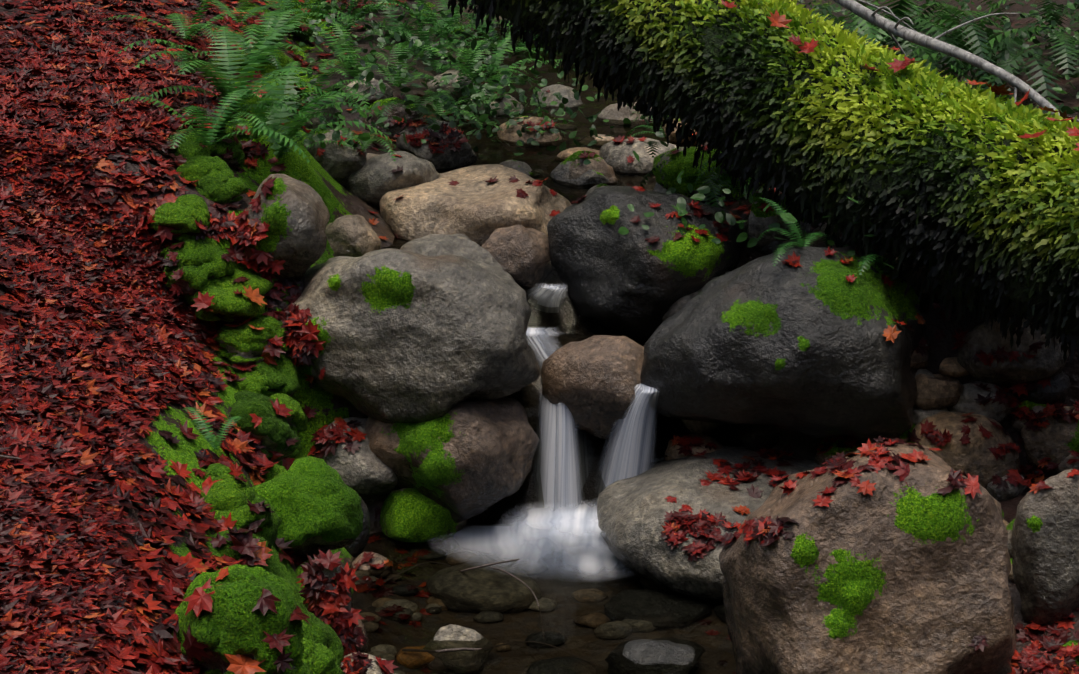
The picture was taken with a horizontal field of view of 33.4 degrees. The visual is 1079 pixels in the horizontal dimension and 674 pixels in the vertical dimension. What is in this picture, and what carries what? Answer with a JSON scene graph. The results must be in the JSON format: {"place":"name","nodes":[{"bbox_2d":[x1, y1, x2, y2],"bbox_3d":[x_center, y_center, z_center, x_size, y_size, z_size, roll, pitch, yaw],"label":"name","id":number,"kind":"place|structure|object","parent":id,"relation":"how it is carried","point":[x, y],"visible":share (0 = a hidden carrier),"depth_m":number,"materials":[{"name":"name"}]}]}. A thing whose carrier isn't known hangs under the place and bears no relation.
{"place":"outdoors","nodes":[
{"label":"outdoors","id":0,"kind":"place"},
{"bbox_2d":[0,0,1078,673],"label":"ground","id":1,"kind":"structure","parent":0,"point":[338,202],"depth_m":6.30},
{"bbox_2d":[144,202,188,240],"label":"mossy rock","id":2,"kind":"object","parent":1,"relation":"on","point":[160,220],"depth_m":5.99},
{"bbox_2d":[155,194,210,240],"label":"mossy rock","id":3,"kind":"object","parent":1,"relation":"on","point":[178,214],"depth_m":6.00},
{"bbox_2d":[159,234,218,267],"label":"mossy rock","id":4,"kind":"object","parent":1,"relation":"on","point":[188,252],"depth_m":5.98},
{"bbox_2d":[168,133,216,158],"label":"mossy rock","id":5,"kind":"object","parent":1,"relation":"on","point":[190,147],"depth_m":6.40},
{"bbox_2d":[160,246,234,296],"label":"mossy rock","id":6,"kind":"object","parent":1,"relation":"on","point":[192,280],"depth_m":5.98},
{"bbox_2d":[176,155,233,185],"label":"mossy rock","id":7,"kind":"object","parent":1,"relation":"on","point":[198,167],"depth_m":6.21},
{"bbox_2d":[189,127,244,165],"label":"mossy rock","id":8,"kind":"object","parent":1,"relation":"on","point":[237,158],"depth_m":6.50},
{"bbox_2d":[195,171,248,203],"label":"mossy rock","id":9,"kind":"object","parent":1,"relation":"on","point":[228,187],"depth_m":6.17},
{"bbox_2d":[204,463,249,486],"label":"mossy rock","id":10,"kind":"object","parent":1,"relation":"on","point":[217,471],"depth_m":5.00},
{"bbox_2d":[184,268,273,321],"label":"mossy rock","id":11,"kind":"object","parent":1,"relation":"on","point":[229,304],"depth_m":5.98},
{"bbox_2d":[171,564,303,673],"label":"bank rock","id":12,"kind":"object","parent":1,"relation":"on","point":[231,623],"visible":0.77,"depth_m":3.89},
{"bbox_2d":[212,527,267,562],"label":"mossy rock","id":13,"kind":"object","parent":1,"relation":"on","point":[224,549],"depth_m":4.68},
{"bbox_2d":[203,476,278,548],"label":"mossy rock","id":14,"kind":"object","parent":1,"relation":"on","point":[229,493],"depth_m":4.87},
{"bbox_2d":[210,504,281,528],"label":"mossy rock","id":15,"kind":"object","parent":14,"relation":"on","point":[245,516],"depth_m":4.82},
{"bbox_2d":[216,316,286,364],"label":"mossy rock","id":16,"kind":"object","parent":1,"relation":"on","point":[238,339],"depth_m":5.96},
{"bbox_2d":[236,370,268,394],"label":"mossy rock","id":17,"kind":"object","parent":1,"relation":"on","point":[254,381],"depth_m":5.92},
{"bbox_2d":[226,55,279,77],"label":"mossy rock","id":18,"kind":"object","parent":1,"relation":"on","point":[268,67],"depth_m":7.98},
{"bbox_2d":[232,93,273,120],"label":"mossy rock","id":19,"kind":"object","parent":1,"relation":"on","point":[253,100],"depth_m":6.94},
{"bbox_2d":[240,532,268,569],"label":"mossy rock","id":20,"kind":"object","parent":1,"relation":"on","point":[267,544],"depth_m":4.75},
{"bbox_2d":[230,356,299,396],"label":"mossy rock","id":21,"kind":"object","parent":1,"relation":"on","point":[282,376],"depth_m":5.99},
{"bbox_2d":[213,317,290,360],"bbox_3d":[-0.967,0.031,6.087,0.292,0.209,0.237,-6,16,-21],"label":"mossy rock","id":22,"kind":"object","parent":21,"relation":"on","point":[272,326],"depth_m":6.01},
{"bbox_2d":[230,390,300,462],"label":"mossy rock","id":23,"kind":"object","parent":1,"relation":"on","point":[273,431],"depth_m":5.68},
{"bbox_2d":[241,45,290,79],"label":"mossy rock","id":24,"kind":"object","parent":1,"relation":"on","point":[284,61],"depth_m":8.31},
{"bbox_2d":[0,455,538,652],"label":"twigs","id":25,"kind":"object","parent":1,"relation":"on","point":[441,651],"visible":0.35,"depth_m":5.63,"materials":[{"name":"wood"}]},
{"bbox_2d":[261,464,286,481],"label":"mossy rock","id":26,"kind":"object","parent":1,"relation":"on","point":[275,470],"depth_m":5.52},
{"bbox_2d":[245,75,303,111],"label":"mossy rock","id":27,"kind":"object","parent":1,"relation":"on","point":[298,89],"depth_m":7.57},
{"bbox_2d":[244,174,329,280],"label":"rock","id":28,"kind":"object","parent":1,"relation":"on","point":[293,213],"visible":0.69,"depth_m":6.05,"materials":[{"name":"stone"}]},
{"bbox_2d":[269,393,307,457],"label":"mossy rock","id":29,"kind":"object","parent":1,"relation":"on","point":[297,421],"depth_m":5.92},
{"bbox_2d":[274,6,313,41],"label":"rock","id":30,"kind":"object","parent":1,"relation":"on","point":[302,36],"depth_m":9.57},
{"bbox_2d":[269,572,331,648],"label":"mossy rock","id":31,"kind":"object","parent":1,"relation":"on","point":[316,631],"depth_m":4.62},
{"bbox_2d":[251,456,362,558],"bbox_3d":[-0.736,0.539,5.374,0.353,0.340,0.350,-11,19,-35],"label":"bank rock","id":32,"kind":"object","parent":1,"relation":"on","point":[315,502],"visible":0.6,"depth_m":5.28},
{"bbox_2d":[302,661,312,673],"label":"moss bank","id":33,"kind":"structure","parent":1,"relation":"on","point":[306,669],"depth_m":4.13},
{"bbox_2d":[303,0,327,17],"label":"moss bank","id":34,"kind":"structure","parent":1,"relation":"on","point":[310,2],"depth_m":10.38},
{"bbox_2d":[298,99,343,130],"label":"rock","id":35,"kind":"object","parent":1,"relation":"on","point":[315,121],"visible":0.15,"depth_m":7.82,"materials":[{"name":"stone"}]},
{"bbox_2d":[301,638,344,673],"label":"mossy rock","id":36,"kind":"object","parent":1,"relation":"on","point":[318,658],"depth_m":4.53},
{"bbox_2d":[296,559,353,600],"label":"mossy rock","id":37,"kind":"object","parent":1,"relation":"on","point":[299,570],"depth_m":5.25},
{"bbox_2d":[305,562,350,655],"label":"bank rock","id":38,"kind":"object","parent":1,"relation":"on","point":[329,574],"visible":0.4,"depth_m":4.97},
{"bbox_2d":[317,618,343,665],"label":"mossy rock","id":39,"kind":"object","parent":1,"relation":"on","point":[336,647],"depth_m":4.86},
{"bbox_2d":[304,129,366,187],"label":"rock","id":40,"kind":"object","parent":1,"relation":"on","point":[340,164],"visible":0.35,"depth_m":7.12,"materials":[{"name":"stone"}]},
{"bbox_2d":[325,214,380,256],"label":"rock","id":41,"kind":"object","parent":1,"relation":"on","point":[352,235],"visible":0.69,"depth_m":6.68,"materials":[{"name":"stone"}]},
{"bbox_2d":[312,417,397,507],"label":"bank rock","id":42,"kind":"object","parent":1,"relation":"on","point":[367,474],"visible":0.5,"depth_m":6.09,"materials":[{"name":"stone"}]},
{"bbox_2d":[344,497,369,556],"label":"bank rock","id":43,"kind":"object","parent":1,"relation":"on","point":[356,547],"visible":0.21,"depth_m":5.99,"materials":[{"name":"stone"}]},
{"bbox_2d":[354,619,368,652],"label":"stone","id":44,"kind":"object","parent":1,"relation":"on","point":[364,646],"visible":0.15,"depth_m":5.21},
{"bbox_2d":[340,653,392,673],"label":"rock","id":45,"kind":"object","parent":1,"relation":"on","point":[375,668],"visible":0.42,"depth_m":4.93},
{"bbox_2d":[344,77,393,106],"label":"rock","id":46,"kind":"object","parent":1,"relation":"on","point":[373,98],"visible":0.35,"depth_m":8.38,"materials":[{"name":"stone"}]},
{"bbox_2d":[352,552,386,569],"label":"stone","id":47,"kind":"object","parent":1,"relation":"on","point":[378,559],"visible":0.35,"depth_m":5.93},
{"bbox_2d":[366,153,378,160],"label":"stone","id":48,"kind":"object","parent":1,"relation":"on","point":[370,155],"visible":0.1,"depth_m":7.46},
{"bbox_2d":[362,97,421,139],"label":"rock","id":49,"kind":"object","parent":1,"relation":"on","point":[398,111],"visible":0.38,"depth_m":8.02,"materials":[{"name":"stone"}]},
{"bbox_2d":[346,151,440,208],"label":"rock","id":50,"kind":"object","parent":1,"relation":"on","point":[373,181],"visible":0.46,"depth_m":7.12,"materials":[{"name":"stone"}]},
{"bbox_2d":[379,488,467,542],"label":"bank rock","id":51,"kind":"object","parent":1,"relation":"on","point":[408,515],"visible":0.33,"depth_m":6.11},
{"bbox_2d":[396,117,477,168],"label":"rock","id":52,"kind":"object","parent":1,"relation":"on","point":[448,158],"visible":0.48,"depth_m":7.92,"materials":[{"name":"stone"}]},
{"bbox_2d":[365,397,538,522],"bbox_3d":[-0.311,0.388,6.213,0.575,0.517,0.476,10,18,33],"label":"rock","id":53,"kind":"object","parent":1,"relation":"on","point":[462,461],"visible":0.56,"depth_m":6.03,"materials":[{"name":"stone"}]},
{"bbox_2d":[279,248,539,423],"bbox_3d":[-0.474,-0.027,6.239,0.960,0.618,0.692,0,15,2],"label":"rock","id":54,"kind":"object","parent":53,"relation":"on","point":[409,336],"visible":0.92,"depth_m":5.97,"materials":[{"name":"stone"}]},
{"bbox_2d":[400,234,503,270],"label":"rock","id":55,"kind":"object","parent":1,"relation":"on","point":[463,245],"visible":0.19,"depth_m":6.71,"materials":[{"name":"stone"}]},
{"bbox_2d":[427,70,481,101],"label":"rock","id":56,"kind":"object","parent":1,"relation":"on","point":[447,87],"visible":0.38,"depth_m":9.12,"materials":[{"name":"stone"}]},
{"bbox_2d":[433,624,483,640],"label":"rock","id":57,"kind":"object","parent":1,"relation":"on","point":[453,632],"visible":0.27,"depth_m":5.37,"materials":[{"name":"stone"}]},
{"bbox_2d":[379,164,571,244],"bbox_3d":[-0.241,-0.474,7.182,0.785,0.376,0.744,0,15,2],"label":"boulder","id":58,"kind":"object","parent":1,"relation":"on","point":[473,205],"visible":0.58,"depth_m":6.95,"materials":[{"name":"stone"}]},
{"bbox_2d":[463,92,523,115],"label":"rock","id":59,"kind":"object","parent":1,"relation":"on","point":[502,105],"visible":0.15,"depth_m":8.88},
{"bbox_2d":[499,160,531,175],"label":"rock","id":60,"kind":"object","parent":1,"relation":"on","point":[523,167],"visible":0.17,"depth_m":7.85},
{"bbox_2d":[482,225,549,287],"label":"rock","id":61,"kind":"object","parent":1,"relation":"on","point":[520,254],"visible":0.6,"depth_m":6.72,"materials":[{"name":"stone"}]},
{"bbox_2d":[497,116,561,141],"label":"rock","id":62,"kind":"object","parent":1,"relation":"on","point":[510,133],"visible":0.23,"depth_m":8.38,"materials":[{"name":"stone"}]},
{"bbox_2d":[104,0,968,448],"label":"ferns","id":63,"kind":"object","parent":1,"relation":"on","point":[272,106],"visible":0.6,"depth_m":7.53,"materials":[{"name":"plant"}]},
{"bbox_2d":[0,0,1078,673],"bbox_3d":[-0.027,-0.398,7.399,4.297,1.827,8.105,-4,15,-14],"label":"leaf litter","id":64,"kind":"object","parent":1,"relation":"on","point":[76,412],"visible":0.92,"depth_m":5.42,"materials":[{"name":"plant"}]},
{"bbox_2d":[538,84,582,106],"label":"rock","id":65,"kind":"object","parent":1,"relation":"on","point":[565,92],"visible":0.31,"depth_m":9.05,"materials":[{"name":"stone"}]},
{"bbox_2d":[557,147,599,158],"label":"stone","id":66,"kind":"object","parent":1,"relation":"on","point":[565,154],"visible":0.08,"depth_m":8.08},
{"bbox_2d":[551,151,608,184],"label":"rock","id":67,"kind":"object","parent":1,"relation":"on","point":[560,172],"visible":0.35,"depth_m":7.71,"materials":[{"name":"stone"}]},
{"bbox_2d":[541,335,643,438],"bbox_3d":[0.231,0.166,6.210,0.450,0.354,0.334,0,15,2],"label":"rock","id":68,"kind":"object","parent":1,"relation":"on","point":[591,382],"visible":0.71,"depth_m":6.10,"materials":[{"name":"stone"}]},
{"bbox_2d":[569,151,616,182],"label":"stone","id":69,"kind":"object","parent":1,"relation":"on","point":[578,167],"visible":0.35,"depth_m":7.72,"materials":[{"name":"stone"}]},
{"bbox_2d":[585,183,606,195],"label":"stone","id":70,"kind":"object","parent":1,"relation":"on","point":[595,187],"visible":0.1,"depth_m":7.50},
{"bbox_2d":[592,134,613,140],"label":"rock","id":71,"kind":"object","parent":1,"relation":"on","point":[606,138],"visible":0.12,"depth_m":8.39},
{"bbox_2d":[598,102,651,119],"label":"rock","id":72,"kind":"object","parent":1,"relation":"on","point":[610,111],"visible":0.15,"depth_m":8.77,"materials":[{"name":"stone"}]},
{"bbox_2d":[599,138,675,172],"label":"rock","id":73,"kind":"object","parent":1,"relation":"on","point":[614,154],"visible":0.4,"depth_m":7.89,"materials":[{"name":"stone"}]},
{"bbox_2d":[547,185,745,341],"bbox_3d":[0.401,-0.267,6.701,0.754,0.562,0.553,0,15,2],"label":"rock","id":74,"kind":"object","parent":1,"relation":"on","point":[632,284],"visible":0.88,"depth_m":6.56,"materials":[{"name":"stone"}]},
{"bbox_2d":[622,639,694,664],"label":"rock","id":75,"kind":"object","parent":1,"relation":"on","point":[645,651],"visible":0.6,"depth_m":5.25,"materials":[{"name":"stone"}]},
{"bbox_2d":[653,182,666,192],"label":"rock","id":76,"kind":"object","parent":1,"relation":"on","point":[659,188],"visible":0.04,"depth_m":7.43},
{"bbox_2d":[265,0,1078,279],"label":"undergrowth","id":77,"kind":"object","parent":1,"relation":"on","point":[680,208],"visible":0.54,"depth_m":8.18,"materials":[{"name":"green plant"}]},
{"bbox_2d":[662,118,706,146],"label":"rock","id":78,"kind":"object","parent":1,"relation":"on","point":[672,138],"visible":0.15,"depth_m":8.15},
{"bbox_2d":[662,271,729,321],"bbox_3d":[0.650,-0.093,6.643,0.499,0.287,0.352,8,17,26],"label":"rock slab","id":79,"kind":"object","parent":1,"relation":"on","point":[677,306],"visible":0.08,"depth_m":6.53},
{"bbox_2d":[652,147,763,203],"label":"rock","id":80,"kind":"object","parent":1,"relation":"on","point":[670,170],"visible":0.35,"depth_m":7.21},
{"bbox_2d":[597,446,820,599],"bbox_3d":[0.703,0.636,6.045,1.022,0.454,0.968,0,15,2],"label":"boulder","id":81,"kind":"object","parent":1,"relation":"on","point":[631,512],"visible":0.42,"depth_m":5.80,"materials":[{"name":"stone"}]},
{"bbox_2d":[664,434,722,460],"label":"stone","id":82,"kind":"object","parent":81,"relation":"on","point":[671,452],"visible":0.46,"depth_m":6.16,"materials":[{"name":"stone"}]},
{"bbox_2d":[681,419,723,433],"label":"stone","id":83,"kind":"object","parent":82,"relation":"on","point":[698,427],"visible":0.29,"depth_m":6.16,"materials":[{"name":"stone"}]},
{"bbox_2d":[814,439,860,466],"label":"stone","id":84,"kind":"object","parent":81,"relation":"on","point":[819,459],"visible":0.29,"depth_m":6.09,"materials":[{"name":"stone"}]},
{"bbox_2d":[756,241,787,254],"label":"stone","id":85,"kind":"object","parent":1,"relation":"on","point":[771,247],"visible":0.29,"depth_m":6.64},
{"bbox_2d":[476,0,1078,339],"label":"mossy log","id":86,"kind":"object","parent":1,"relation":"on","point":[871,183],"visible":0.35,"depth_m":6.00,"materials":[{"name":"plant"}]},
{"bbox_2d":[448,0,1078,370],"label":"moss","id":87,"kind":"object","parent":86,"relation":"attached to","point":[974,102],"visible":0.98,"depth_m":5.95,"materials":[{"name":"plant"}]},
{"bbox_2d":[720,0,1078,150],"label":"fallen leaves","id":88,"kind":"object","parent":86,"relation":"on","point":[776,19],"visible":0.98,"depth_m":5.96,"materials":[{"name":"red plant"}]},
{"bbox_2d":[746,193,811,249],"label":"rock","id":89,"kind":"object","parent":1,"relation":"on","point":[760,221],"visible":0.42,"depth_m":6.62,"materials":[{"name":"stone"}]},
{"bbox_2d":[640,246,930,438],"bbox_3d":[0.863,0.041,6.105,1.043,0.733,0.819,0,15,2],"label":"boulder","id":90,"kind":"object","parent":1,"relation":"on","point":[807,348],"visible":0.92,"depth_m":5.80,"materials":[{"name":"stone"}]},
{"bbox_2d":[783,239,810,246],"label":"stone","id":91,"kind":"object","parent":1,"relation":"on","point":[791,240],"visible":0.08,"depth_m":6.62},
{"bbox_2d":[810,223,885,254],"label":"rock","id":92,"kind":"object","parent":1,"relation":"on","point":[818,242],"visible":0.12,"depth_m":6.58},
{"bbox_2d":[639,0,1078,213],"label":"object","id":93,"kind":"object","parent":1,"relation":"on","point":[983,50],"visible":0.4,"depth_m":7.59,"materials":[{"name":"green plant"}]},
{"bbox_2d":[719,442,1016,673],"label":"rock","id":94,"kind":"object","parent":1,"relation":"on","point":[892,575],"visible":0.98,"depth_m":4.76,"materials":[{"name":"stone"}]},
{"bbox_2d":[855,437,882,443],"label":"stone","id":95,"kind":"object","parent":1,"relation":"on","point":[865,440],"visible":0.02,"depth_m":6.09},
{"bbox_2d":[891,423,914,440],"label":"stone","id":96,"kind":"object","parent":1,"relation":"on","point":[904,435],"visible":0.04,"depth_m":6.04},
{"bbox_2d":[910,347,928,369],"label":"stone","id":97,"kind":"object","parent":1,"relation":"on","point":[919,361],"visible":0.15,"depth_m":6.07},
{"bbox_2d":[915,369,935,377],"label":"stone","id":98,"kind":"object","parent":1,"relation":"on","point":[925,372],"visible":0.15,"depth_m":6.09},
{"bbox_2d":[913,408,947,424],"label":"stone","id":99,"kind":"object","parent":1,"relation":"on","point":[919,415],"visible":0.15,"depth_m":6.06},
{"bbox_2d":[913,373,963,409],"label":"stone","id":100,"kind":"object","parent":1,"relation":"on","point":[939,392],"visible":0.73,"depth_m":6.05,"materials":[{"name":"stone"}]},
{"bbox_2d":[938,357,968,378],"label":"stone","id":101,"kind":"object","parent":1,"relation":"on","point":[951,367],"visible":0.73,"depth_m":6.08,"materials":[{"name":"stone"}]},
{"bbox_2d":[832,0,1078,121],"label":"pale branch","id":102,"kind":"object","parent":1,"relation":"on","point":[891,28],"visible":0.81,"depth_m":6.68,"materials":[{"name":"wood"}]},
{"bbox_2d":[903,411,1019,488],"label":"tan rock","id":103,"kind":"object","parent":1,"relation":"on","point":[975,456],"visible":0.42,"depth_m":5.96,"materials":[{"name":"stone"}]},
{"bbox_2d":[949,381,1018,422],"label":"rock","id":104,"kind":"object","parent":1,"relation":"on","point":[967,403],"visible":0.71,"depth_m":6.04,"materials":[{"name":"stone"}]},
{"bbox_2d":[986,475,1025,501],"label":"stone","id":105,"kind":"object","parent":1,"relation":"on","point":[998,495],"visible":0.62,"depth_m":5.90,"materials":[{"name":"stone"}]},
{"bbox_2d":[957,317,1068,385],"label":"rock","id":106,"kind":"object","parent":1,"relation":"on","point":[1044,363],"visible":0.77,"depth_m":5.99,"materials":[{"name":"stone"}]},
{"bbox_2d":[1011,400,1046,433],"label":"stone","id":107,"kind":"object","parent":1,"relation":"on","point":[1018,425],"visible":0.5,"depth_m":6.04,"materials":[{"name":"stone"}]},
{"bbox_2d":[1009,371,1070,403],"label":"stone","id":108,"kind":"object","parent":1,"relation":"on","point":[1059,388],"visible":0.58,"depth_m":6.02,"materials":[{"name":"stone"}]},
{"bbox_2d":[1010,469,1078,625],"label":"rock","id":109,"kind":"object","parent":1,"relation":"on","point":[1044,539],"visible":0.85,"depth_m":5.09,"materials":[{"name":"stone"}]},
{"bbox_2d":[1054,453,1078,472],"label":"stone","id":110,"kind":"object","parent":1,"relation":"on","point":[1062,465],"visible":0.29,"depth_m":5.95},
{"bbox_2d":[1021,406,1078,475],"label":"rock","id":111,"kind":"object","parent":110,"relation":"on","point":[1055,441],"visible":0.6,"depth_m":6.00,"materials":[{"name":"stone"}]},
{"bbox_2d":[1057,640,1078,665],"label":"stone","id":112,"kind":"object","parent":1,"relation":"on","point":[1074,642],"visible":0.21,"depth_m":4.87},
{"bbox_2d":[349,23,742,673],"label":"water","id":113,"kind":"structure","parent":0,"point":[409,599],"depth_m":5.76,"materials":[{"name":"liquid"}]},
{"bbox_2d":[433,284,659,581],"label":"waterfall","id":114,"kind":"structure","parent":113,"relation":"on","point":[569,524],"depth_m":6.11,"materials":[{"name":"liquid"}]},
{"bbox_2d":[1006,519,1014,555],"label":"stone","id":115,"kind":"object","parent":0,"point":[1009,526],"visible":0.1,"depth_m":5.40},
{"bbox_2d":[1008,558,1014,582],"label":"stone","id":116,"kind":"object","parent":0,"point":[1010,577],"visible":0.12,"depth_m":5.34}
]}

